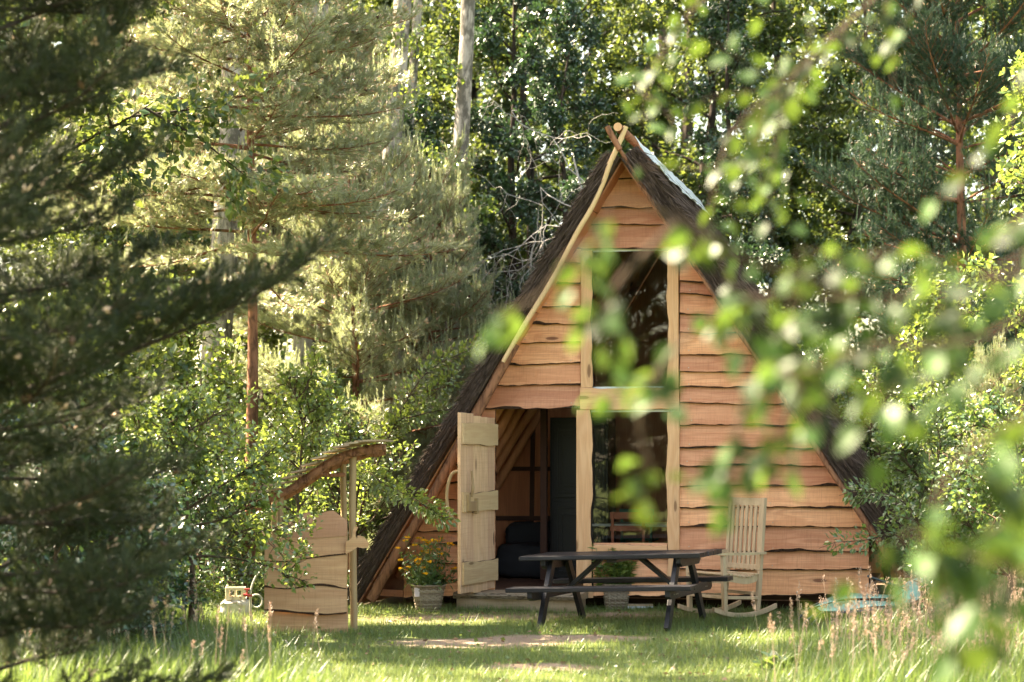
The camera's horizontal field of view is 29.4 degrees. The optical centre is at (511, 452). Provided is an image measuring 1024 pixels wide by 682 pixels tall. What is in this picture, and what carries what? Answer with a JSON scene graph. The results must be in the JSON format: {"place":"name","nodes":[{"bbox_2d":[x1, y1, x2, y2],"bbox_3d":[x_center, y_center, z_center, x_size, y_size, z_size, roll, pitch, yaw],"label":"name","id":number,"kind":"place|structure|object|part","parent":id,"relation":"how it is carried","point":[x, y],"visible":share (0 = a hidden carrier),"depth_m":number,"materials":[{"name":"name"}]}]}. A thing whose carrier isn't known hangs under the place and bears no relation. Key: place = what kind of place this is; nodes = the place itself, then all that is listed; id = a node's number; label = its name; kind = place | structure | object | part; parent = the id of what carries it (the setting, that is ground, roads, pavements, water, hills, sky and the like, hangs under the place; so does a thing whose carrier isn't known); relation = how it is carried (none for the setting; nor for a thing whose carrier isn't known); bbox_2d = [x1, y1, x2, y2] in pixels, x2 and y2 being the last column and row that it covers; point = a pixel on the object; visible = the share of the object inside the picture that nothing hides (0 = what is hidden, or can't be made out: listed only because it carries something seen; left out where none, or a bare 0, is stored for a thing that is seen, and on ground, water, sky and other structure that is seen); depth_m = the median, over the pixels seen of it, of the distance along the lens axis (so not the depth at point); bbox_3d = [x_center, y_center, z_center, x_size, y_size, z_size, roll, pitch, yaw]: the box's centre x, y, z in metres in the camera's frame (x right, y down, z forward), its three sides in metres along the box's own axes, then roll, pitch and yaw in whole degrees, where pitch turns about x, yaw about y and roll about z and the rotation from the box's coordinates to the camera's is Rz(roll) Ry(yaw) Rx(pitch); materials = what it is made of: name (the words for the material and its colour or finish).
{"place":"outdoors","nodes":[
{"label":"outdoors","id":0,"kind":"place"},
{"bbox_2d":[220,599,248,617],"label":"stone block","id":1,"kind":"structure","parent":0,"point":[235,603],"depth_m":18.73,"materials":[{"name":"grey stone"}]},
{"bbox_2d":[225,586,245,600],"bbox_3d":[-2.670,1.359,18.835,0.192,0.125,0.152,0,0,-5],"label":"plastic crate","id":2,"kind":"object","parent":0,"point":[227,593],"visible":0.92,"depth_m":18.76,"materials":[{"name":"yellow plastic"}]},
{"bbox_2d":[0,0,1019,446],"label":"sky","id":3,"kind":"structure","parent":0,"point":[696,118],"materials":[{"name":"white"}]},
{"bbox_2d":[9,516,1023,681],"bbox_3d":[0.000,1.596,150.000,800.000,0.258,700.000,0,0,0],"label":"ground","id":4,"kind":"structure","parent":0,"point":[509,639],"depth_m":16.61,"materials":[{"name":"green plant"}]},
{"bbox_2d":[0,0,111,413],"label":"broadleaf tree","id":5,"kind":"object","parent":4,"relation":"on","point":[54,244],"visible":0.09,"depth_m":23.94,"materials":[{"name":"green plant"}]},
{"bbox_2d":[0,379,173,642],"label":"shaded bush","id":6,"kind":"object","parent":4,"relation":"on","point":[5,433],"visible":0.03,"depth_m":15.49,"materials":[{"name":"green plant"}]},
{"bbox_2d":[0,262,182,600],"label":"leafy bush","id":7,"kind":"object","parent":4,"relation":"on","point":[84,401],"visible":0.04,"depth_m":17.16,"materials":[{"name":"green plant"}]},
{"bbox_2d":[0,398,198,666],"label":"shaded bush","id":8,"kind":"object","parent":4,"relation":"on","point":[5,539],"visible":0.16,"depth_m":14.33,"materials":[{"name":"green plant"}]},
{"bbox_2d":[0,424,208,652],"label":"shaded bush","id":9,"kind":"object","parent":4,"relation":"on","point":[180,593],"visible":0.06,"depth_m":15.63,"materials":[{"name":"green plant"}]},
{"bbox_2d":[0,410,227,651],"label":"oak bush","id":10,"kind":"object","parent":4,"relation":"on","point":[187,498],"visible":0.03,"depth_m":14.79,"materials":[{"name":"green plant"}]},
{"bbox_2d":[0,5,239,439],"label":"pine tree","id":11,"kind":"object","parent":4,"relation":"on","point":[127,43],"visible":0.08,"depth_m":27.00,"materials":[{"name":"green plant"}]},
{"bbox_2d":[0,0,261,546],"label":"broadleaf tree","id":12,"kind":"object","parent":4,"relation":"on","point":[72,235],"visible":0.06,"depth_m":26.21,"materials":[{"name":"green plant"}]},
{"bbox_2d":[29,278,238,554],"bbox_3d":[-4.572,-0.174,21.864,2.109,3.682,2.884,0,0,41],"label":"leafy bush","id":13,"kind":"object","parent":4,"relation":"on","point":[128,422],"visible":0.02,"depth_m":21.59,"materials":[{"name":"green plant"}]},
{"bbox_2d":[0,0,294,416],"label":"broadleaf tree","id":14,"kind":"object","parent":4,"relation":"on","point":[173,363],"visible":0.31,"depth_m":18.00,"materials":[{"name":"green plant"}]},
{"bbox_2d":[98,415,225,621],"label":"leafy bush","id":15,"kind":"object","parent":4,"relation":"on","point":[135,445],"visible":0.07,"depth_m":16.82,"materials":[{"name":"green plant"}]},
{"bbox_2d":[20,608,306,680],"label":"clover flowers","id":16,"kind":"object","parent":4,"relation":"on","point":[209,656],"visible":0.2,"depth_m":14.05,"materials":[{"name":"white plant"}]},
{"bbox_2d":[0,0,349,681],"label":"pine tree","id":17,"kind":"object","parent":4,"relation":"on","point":[67,496],"visible":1,"depth_m":10.35,"materials":[{"name":"green plant"}]},
{"bbox_2d":[196,602,204,628],"bbox_3d":[-2.591,1.421,16.202,0.081,0.366,0.077,0,0,0],"label":"flower spike","id":18,"kind":"object","parent":4,"relation":"on","point":[199,609],"visible":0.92,"depth_m":16.20,"materials":[{"name":"green plant"}]},
{"bbox_2d":[147,372,265,600],"bbox_3d":[-3.383,0.389,20.883,1.996,2.549,1.460,0,0,-40],"label":"leafy bush","id":19,"kind":"object","parent":4,"relation":"on","point":[208,425],"visible":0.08,"depth_m":20.99,"materials":[{"name":"green plant"}]},
{"bbox_2d":[153,423,276,608],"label":"shaded bush","id":20,"kind":"object","parent":4,"relation":"on","point":[204,514],"visible":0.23,"depth_m":19.90,"materials":[{"name":"green plant"}]},
{"bbox_2d":[141,267,291,583],"bbox_3d":[-3.525,-0.272,22.666,2.190,3.824,2.995,0,0,-7],"label":"leafy bush","id":21,"kind":"object","parent":4,"relation":"on","point":[219,380],"visible":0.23,"depth_m":22.62,"materials":[{"name":"green plant"}]},
{"bbox_2d":[98,28,342,506],"bbox_3d":[-4.817,-3.815,29.947,5.000,10.971,5.076,0,0,-29],"label":"broadleaf tree","id":22,"kind":"object","parent":4,"relation":"on","point":[271,339],"visible":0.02,"depth_m":29.49,"materials":[{"name":"green plant"}]},
{"bbox_2d":[121,364,323,629],"bbox_3d":[-2.767,0.434,16.483,2.233,2.402,1.669,0,0,0],"label":"leafy bush","id":23,"kind":"object","parent":4,"relation":"on","point":[176,416],"visible":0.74,"depth_m":16.48,"materials":[{"name":"green plant"}]},
{"bbox_2d":[189,0,292,575],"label":"poplar tree","id":24,"kind":"object","parent":4,"relation":"on","point":[233,138],"visible":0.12,"depth_m":25.36,"materials":[{"name":"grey plant"}]},
{"bbox_2d":[86,0,402,490],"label":"broadleaf tree","id":25,"kind":"object","parent":4,"relation":"on","point":[262,228],"visible":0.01,"depth_m":31.91,"materials":[{"name":"green plant"}]},
{"bbox_2d":[243,568,262,620],"bbox_3d":[-2.418,1.328,18.319,0.209,0.584,0.053,0,0,0],"label":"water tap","id":26,"kind":"object","parent":4,"relation":"on","point":[250,595],"visible":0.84,"depth_m":18.30,"materials":[{"name":"plastic"}]},
{"bbox_2d":[64,0,472,601],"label":"pine tree","id":27,"kind":"object","parent":4,"relation":"on","point":[305,51],"visible":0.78,"depth_m":20.11,"materials":[{"name":"green plant"}]},
{"bbox_2d":[201,338,356,605],"bbox_3d":[-2.356,0.237,20.082,1.622,2.832,2.218,0,0,-15],"label":"leafy bush","id":28,"kind":"object","parent":4,"relation":"on","point":[318,406],"visible":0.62,"depth_m":19.98,"materials":[{"name":"green plant"}]},
{"bbox_2d":[169,0,421,349],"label":"pine tree","id":29,"kind":"object","parent":4,"relation":"on","point":[368,49],"visible":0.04,"depth_m":28.56,"materials":[{"name":"green plant"}]},
{"bbox_2d":[269,0,334,491],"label":"poplar tree","id":30,"kind":"object","parent":4,"relation":"on","point":[302,346],"visible":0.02,"depth_m":26.88,"materials":[{"name":"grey plant"}]},
{"bbox_2d":[192,0,439,484],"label":"broadleaf tree","id":31,"kind":"object","parent":4,"relation":"on","point":[294,216],"visible":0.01,"depth_m":35.95,"materials":[{"name":"green plant"}]},
{"bbox_2d":[245,439,393,632],"bbox_3d":[-1.828,0.767,17.950,1.400,1.771,1.314,0,0,0],"label":"wash stand","id":32,"kind":"object","parent":4,"relation":"on","point":[333,546],"visible":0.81,"depth_m":17.37,"materials":[{"name":"brown wood"}]},
{"bbox_2d":[237,381,420,561],"bbox_3d":[-2.096,0.376,22.271,2.332,2.541,2.000,0,0,-7],"label":"oak bush","id":33,"kind":"object","parent":4,"relation":"on","point":[350,432],"visible":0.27,"depth_m":21.89,"materials":[{"name":"green plant"}]},
{"bbox_2d":[259,336,403,552],"bbox_3d":[-2.446,0.087,24.703,2.440,3.116,1.784,0,0,-37],"label":"leafy bush","id":34,"kind":"object","parent":4,"relation":"on","point":[338,371],"visible":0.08,"depth_m":24.51,"materials":[{"name":"green plant"}]},
{"bbox_2d":[227,38,486,573],"bbox_3d":[-1.854,-1.854,24.559,3.609,6.965,4.064,0,0,-17],"label":"pine tree","id":35,"kind":"object","parent":4,"relation":"on","point":[400,291],"visible":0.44,"depth_m":24.03,"materials":[{"name":"green plant"}]},
{"bbox_2d":[288,327,485,549],"bbox_3d":[-0.896,0.126,20.340,1.851,2.970,2.875,0,0,-37],"label":"hazel sapling","id":36,"kind":"object","parent":4,"relation":"on","point":[431,512],"visible":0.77,"depth_m":20.64,"materials":[{"name":"green plant"}]},
{"bbox_2d":[347,0,436,563],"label":"poplar tree","id":37,"kind":"object","parent":4,"relation":"on","point":[402,30],"visible":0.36,"depth_m":26.85,"materials":[{"name":"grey plant"}]},
{"bbox_2d":[280,0,505,517],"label":"broadleaf tree","id":38,"kind":"object","parent":4,"relation":"on","point":[448,139],"visible":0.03,"depth_m":33.23,"materials":[{"name":"green plant"}]},
{"bbox_2d":[373,0,442,455],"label":"poplar tree","id":39,"kind":"object","parent":4,"relation":"on","point":[415,40],"visible":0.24,"depth_m":28.90,"materials":[{"name":"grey plant"}]},
{"bbox_2d":[306,123,514,514],"bbox_3d":[-1.162,-1.380,25.446,3.104,5.990,3.495,0,0,-26],"label":"pine tree","id":40,"kind":"object","parent":4,"relation":"on","point":[454,195],"visible":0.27,"depth_m":25.29,"materials":[{"name":"green plant"}]},
{"bbox_2d":[396,532,457,611],"bbox_3d":[-0.853,1.205,19.758,0.678,0.794,0.614,0,0,-11],"label":"flower basket","id":41,"kind":"object","parent":4,"relation":"on","point":[427,583],"visible":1,"depth_m":19.65,"materials":[{"name":"wicker"}]},
{"bbox_2d":[381,94,479,521],"bbox_3d":[-1.179,-1.703,27.286,1.777,6.732,2.226,0,0,41],"label":"ivy clad tree","id":42,"kind":"object","parent":4,"relation":"on","point":[430,129],"visible":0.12,"depth_m":27.30,"materials":[{"name":"green plant"}]},
{"bbox_2d":[418,1,458,384],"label":"poplar tree","id":43,"kind":"object","parent":4,"relation":"on","point":[443,9],"visible":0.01,"depth_m":35.91,"materials":[{"name":"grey plant"}]},
{"bbox_2d":[417,0,506,428],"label":"poplar tree","id":44,"kind":"object","parent":4,"relation":"on","point":[463,78],"visible":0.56,"depth_m":26.39,"materials":[{"name":"grey plant"}]},
{"bbox_2d":[385,0,568,318],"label":"broadleaf tree","id":45,"kind":"object","parent":4,"relation":"on","point":[506,102],"visible":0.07,"depth_m":35.42,"materials":[{"name":"green plant"}]},
{"bbox_2d":[418,0,568,438],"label":"ivy clad tree","id":46,"kind":"object","parent":4,"relation":"on","point":[511,142],"visible":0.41,"depth_m":28.02,"materials":[{"name":"green plant"}]},
{"bbox_2d":[0,0,1017,519],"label":"woodland","id":47,"kind":"object","parent":4,"relation":"on","point":[686,128],"visible":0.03,"depth_m":48.44,"materials":[{"name":"green plant"}]},
{"bbox_2d":[0,561,1023,681],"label":"tall grass","id":48,"kind":"structure","parent":4,"relation":"on","point":[921,654],"depth_m":13.79,"materials":[{"name":"green plant"}]},
{"bbox_2d":[7,574,1023,681],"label":"lawn grass","id":49,"kind":"structure","parent":4,"relation":"on","point":[381,675],"depth_m":15.92,"materials":[{"name":"green plant"}]},
{"bbox_2d":[453,590,587,611],"bbox_3d":[0.087,1.510,19.909,1.324,0.184,0.447,0,0,13],"label":"doorstep","id":50,"kind":"object","parent":4,"relation":"on","point":[498,597],"visible":0.59,"depth_m":19.76,"materials":[{"name":"grey stone"}]},
{"bbox_2d":[446,99,610,351],"bbox_3d":[0.078,-1.518,25.989,2.115,6.301,3.429,0,0,-45],"label":"dead tree","id":51,"kind":"object","parent":4,"relation":"on","point":[541,228],"visible":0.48,"depth_m":25.76,"materials":[{"name":"wood"}]},
{"bbox_2d":[385,0,700,319],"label":"broadleaf tree","id":52,"kind":"object","parent":4,"relation":"on","point":[447,30],"visible":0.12,"depth_m":30.13,"materials":[{"name":"green plant"}]},
{"bbox_2d":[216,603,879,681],"bbox_3d":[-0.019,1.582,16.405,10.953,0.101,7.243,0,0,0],"label":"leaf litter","id":53,"kind":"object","parent":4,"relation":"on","point":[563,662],"visible":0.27,"depth_m":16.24,"materials":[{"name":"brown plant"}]},
{"bbox_2d":[493,0,616,307],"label":"ivy clad tree","id":54,"kind":"object","parent":4,"relation":"on","point":[572,21],"visible":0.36,"depth_m":27.57,"materials":[{"name":"green plant"}]},
{"bbox_2d":[478,0,685,262],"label":"broadleaf tree","id":55,"kind":"object","parent":4,"relation":"on","point":[606,26],"visible":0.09,"depth_m":33.07,"materials":[{"name":"green plant"}]},
{"bbox_2d":[587,544,640,609],"bbox_3d":[1.049,1.260,20.001,0.585,0.683,0.571,0,0,-6],"label":"leafy basket","id":56,"kind":"object","parent":4,"relation":"on","point":[621,569],"visible":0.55,"depth_m":19.88,"materials":[{"name":"wicker"}]},
{"bbox_2d":[505,549,732,631],"bbox_3d":[1.019,1.266,18.053,1.738,0.688,1.580,-2,-1,20],"label":"picnic table","id":57,"kind":"object","parent":4,"relation":"on","point":[574,586],"visible":0.98,"depth_m":17.86,"materials":[{"name":"wood"}]},
{"bbox_2d":[347,123,925,608],"bbox_3d":[1.611,-0.757,21.671,6.287,5.097,5.209,0,0,13],"label":"frame cabin","id":58,"kind":"object","parent":4,"relation":"on","point":[483,469],"visible":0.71,"depth_m":19.90,"materials":[{"name":"brown wood"}]},
{"bbox_2d":[445,413,497,593],"bbox_3d":[-0.384,0.511,19.874,0.259,1.825,0.826,0,0,25],"label":"door","id":59,"kind":"structure","parent":58,"relation":"in","point":[477,435],"depth_m":19.79,"materials":[{"name":"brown wood"}]},
{"bbox_2d":[496,521,549,578],"bbox_3d":[0.239,1.130,22.695,0.788,0.662,0.800,0,0,13],"label":"sofa","id":60,"kind":"object","parent":58,"relation":"on","point":[522,538],"visible":0.52,"depth_m":22.39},
{"bbox_2d":[550,417,615,578],"bbox_3d":[0.800,0.525,22.046,0.660,1.840,0.542,0,0,13],"label":"cupboard","id":61,"kind":"object","parent":58,"relation":"on","point":[562,484],"visible":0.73,"depth_m":21.83,"materials":[{"name":"black wood"}]},
{"bbox_3d":[0.744,0.975,21.801,0.600,0.860,0.040,0,0,13],"label":"cupboard door","id":62,"kind":"part","parent":61,"relation":"part of","materials":[{"name":"black wood"}]},
{"bbox_3d":[0.744,0.085,21.801,0.600,0.840,0.040,0,0,13],"label":"cupboard door","id":63,"kind":"part","parent":61,"relation":"part of","materials":[{"name":"black wood"}]},
{"bbox_2d":[610,512,645,542],"bbox_3d":[1.305,1.048,21.421,0.400,0.806,0.389,0,0,13],"label":"folding chair","id":64,"kind":"object","parent":58,"relation":"on","point":[621,515],"visible":0.3,"depth_m":21.26,"materials":[{"name":"orange paint"}]},
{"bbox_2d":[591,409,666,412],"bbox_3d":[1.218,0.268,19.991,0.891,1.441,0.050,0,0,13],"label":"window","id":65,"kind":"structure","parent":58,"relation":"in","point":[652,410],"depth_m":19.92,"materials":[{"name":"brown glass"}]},
{"bbox_2d":[592,522,666,526],"bbox_3d":[1.369,1.118,21.885,1.100,0.656,0.550,0,0,13],"label":"dining table","id":66,"kind":"object","parent":58,"relation":"on","point":[659,524],"visible":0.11,"depth_m":21.67,"materials":[{"name":"brown wood"}]},
{"bbox_2d":[588,249,674,388],"bbox_3d":[1.218,-1.371,19.991,0.891,1.456,0.050,0,0,13],"label":"window","id":67,"kind":"structure","parent":58,"relation":"in","point":[594,250],"depth_m":20.00,"materials":[{"name":"brown wood"}]},
{"bbox_2d":[619,509,658,542],"bbox_3d":[1.474,1.048,22.613,0.400,0.806,0.389,0,0,13],"label":"folding chair","id":68,"kind":"object","parent":58,"relation":"on","point":[651,539],"visible":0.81,"depth_m":22.46,"materials":[{"name":"green paint"}]},
{"bbox_2d":[555,0,721,223],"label":"broadleaf tree","id":69,"kind":"object","parent":4,"relation":"on","point":[612,8],"visible":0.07,"depth_m":36.40,"materials":[{"name":"green plant"}]},
{"bbox_2d":[628,603,653,607],"bbox_3d":[1.313,1.576,20.002,0.270,0.054,0.104,0,0,-3],"label":"timber offcut","id":70,"kind":"object","parent":4,"relation":"on","point":[641,604],"visible":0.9,"depth_m":19.95,"materials":[{"name":"grey wood"}]},
{"bbox_2d":[544,0,846,280],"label":"broadleaf tree","id":71,"kind":"object","parent":4,"relation":"on","point":[702,191],"visible":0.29,"depth_m":30.69,"materials":[{"name":"green plant"}]},
{"bbox_2d":[677,497,776,617],"bbox_3d":[2.101,1.012,19.036,0.780,1.151,0.605,0,0,-33],"label":"rocking chair","id":72,"kind":"object","parent":4,"relation":"on","point":[726,563],"visible":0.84,"depth_m":19.03,"materials":[{"name":"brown wood"}]},
{"bbox_2d":[659,0,810,288],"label":"ivy clad tree","id":73,"kind":"object","parent":4,"relation":"on","point":[710,148],"visible":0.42,"depth_m":28.96,"materials":[{"name":"green plant"}]},
{"bbox_2d":[477,0,1023,681],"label":"birch tree","id":74,"kind":"object","parent":4,"relation":"on","point":[777,366],"visible":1,"depth_m":3.96,"materials":[{"name":"green plant"}]},
{"bbox_2d":[753,650,803,671],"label":"broad weed","id":75,"kind":"object","parent":4,"relation":"on","point":[770,655],"visible":0.55,"depth_m":14.24,"materials":[{"name":"green plant"}]},
{"bbox_2d":[627,0,940,399],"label":"broadleaf tree","id":76,"kind":"object","parent":4,"relation":"on","point":[791,179],"visible":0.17,"depth_m":32.22,"materials":[{"name":"green plant"}]},
{"bbox_2d":[761,290,865,434],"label":"oak bush","id":77,"kind":"object","parent":4,"relation":"on","point":[806,352],"visible":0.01,"depth_m":26.66,"materials":[{"name":"green plant"}]},
{"bbox_2d":[740,0,976,496],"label":"broadleaf tree","id":78,"kind":"object","parent":4,"relation":"on","point":[821,135],"visible":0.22,"depth_m":30.20,"materials":[{"name":"green plant"}]},
{"bbox_2d":[798,575,932,623],"bbox_3d":[3.320,1.389,18.243,1.329,0.452,0.914,0,0,0],"label":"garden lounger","id":79,"kind":"object","parent":4,"relation":"on","point":[914,588],"visible":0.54,"depth_m":18.12,"materials":[{"name":"teal fabric"}]},
{"bbox_2d":[884,597,892,631],"bbox_3d":[3.089,1.387,16.003,0.077,0.406,0.072,0,0,11],"label":"flower spike","id":80,"kind":"object","parent":4,"relation":"on","point":[887,601],"visible":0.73,"depth_m":16.00,"materials":[{"name":"beige plant"}]},
{"bbox_2d":[828,352,963,586],"bbox_3d":[4.212,0.202,22.251,2.700,2.942,2.316,0,0,18],"label":"oak bush","id":81,"kind":"object","parent":4,"relation":"on","point":[875,456],"visible":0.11,"depth_m":22.49,"materials":[{"name":"green plant"}]},
{"bbox_2d":[771,0,1023,533],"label":"pine tree","id":82,"kind":"object","parent":4,"relation":"on","point":[944,51],"visible":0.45,"depth_m":23.64,"materials":[{"name":"green plant"}]},
{"bbox_2d":[896,609,904,624],"bbox_3d":[3.211,1.402,16.100,0.079,0.389,0.078,0,0,0],"label":"flower spike","id":83,"kind":"object","parent":4,"relation":"on","point":[903,614],"visible":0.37,"depth_m":16.10,"materials":[{"name":"beige plant"}]},
{"bbox_2d":[802,0,1020,516],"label":"broadleaf tree","id":84,"kind":"object","parent":4,"relation":"on","point":[831,213],"visible":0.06,"depth_m":34.04,"materials":[{"name":"green plant"}]},
{"bbox_2d":[821,380,1005,610],"bbox_3d":[3.682,0.413,17.938,1.895,2.207,0.566,0,0,-14],"label":"oak sapling","id":85,"kind":"object","parent":4,"relation":"on","point":[846,499],"visible":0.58,"depth_m":17.89,"materials":[{"name":"green plant"}]},
{"bbox_2d":[839,0,1023,376],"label":"broadleaf tree","id":86,"kind":"object","parent":4,"relation":"on","point":[970,135],"visible":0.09,"depth_m":28.88,"materials":[{"name":"green plant"}]},
{"bbox_2d":[867,377,1023,599],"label":"oak bush","id":87,"kind":"object","parent":4,"relation":"on","point":[900,461],"visible":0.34,"depth_m":18.37,"materials":[{"name":"green plant"}]},
{"bbox_2d":[869,275,1023,578],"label":"leafy bush","id":88,"kind":"object","parent":4,"relation":"on","point":[912,351],"visible":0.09,"depth_m":21.45,"materials":[{"name":"green plant"}]},
{"bbox_2d":[878,374,1023,616],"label":"oak bush","id":89,"kind":"object","parent":4,"relation":"on","point":[1001,410],"visible":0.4,"depth_m":17.27,"materials":[{"name":"green plant"}]},
{"bbox_2d":[894,49,1023,421],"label":"poplar sapling","id":90,"kind":"object","parent":4,"relation":"on","point":[1009,176],"visible":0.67,"depth_m":18.66,"materials":[{"name":"green plant"}]},
{"bbox_2d":[909,331,1023,598],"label":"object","id":91,"kind":"object","parent":4,"relation":"on","point":[1009,392],"visible":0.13,"depth_m":19.67,"materials":[{"name":"green plant"}]}
]}

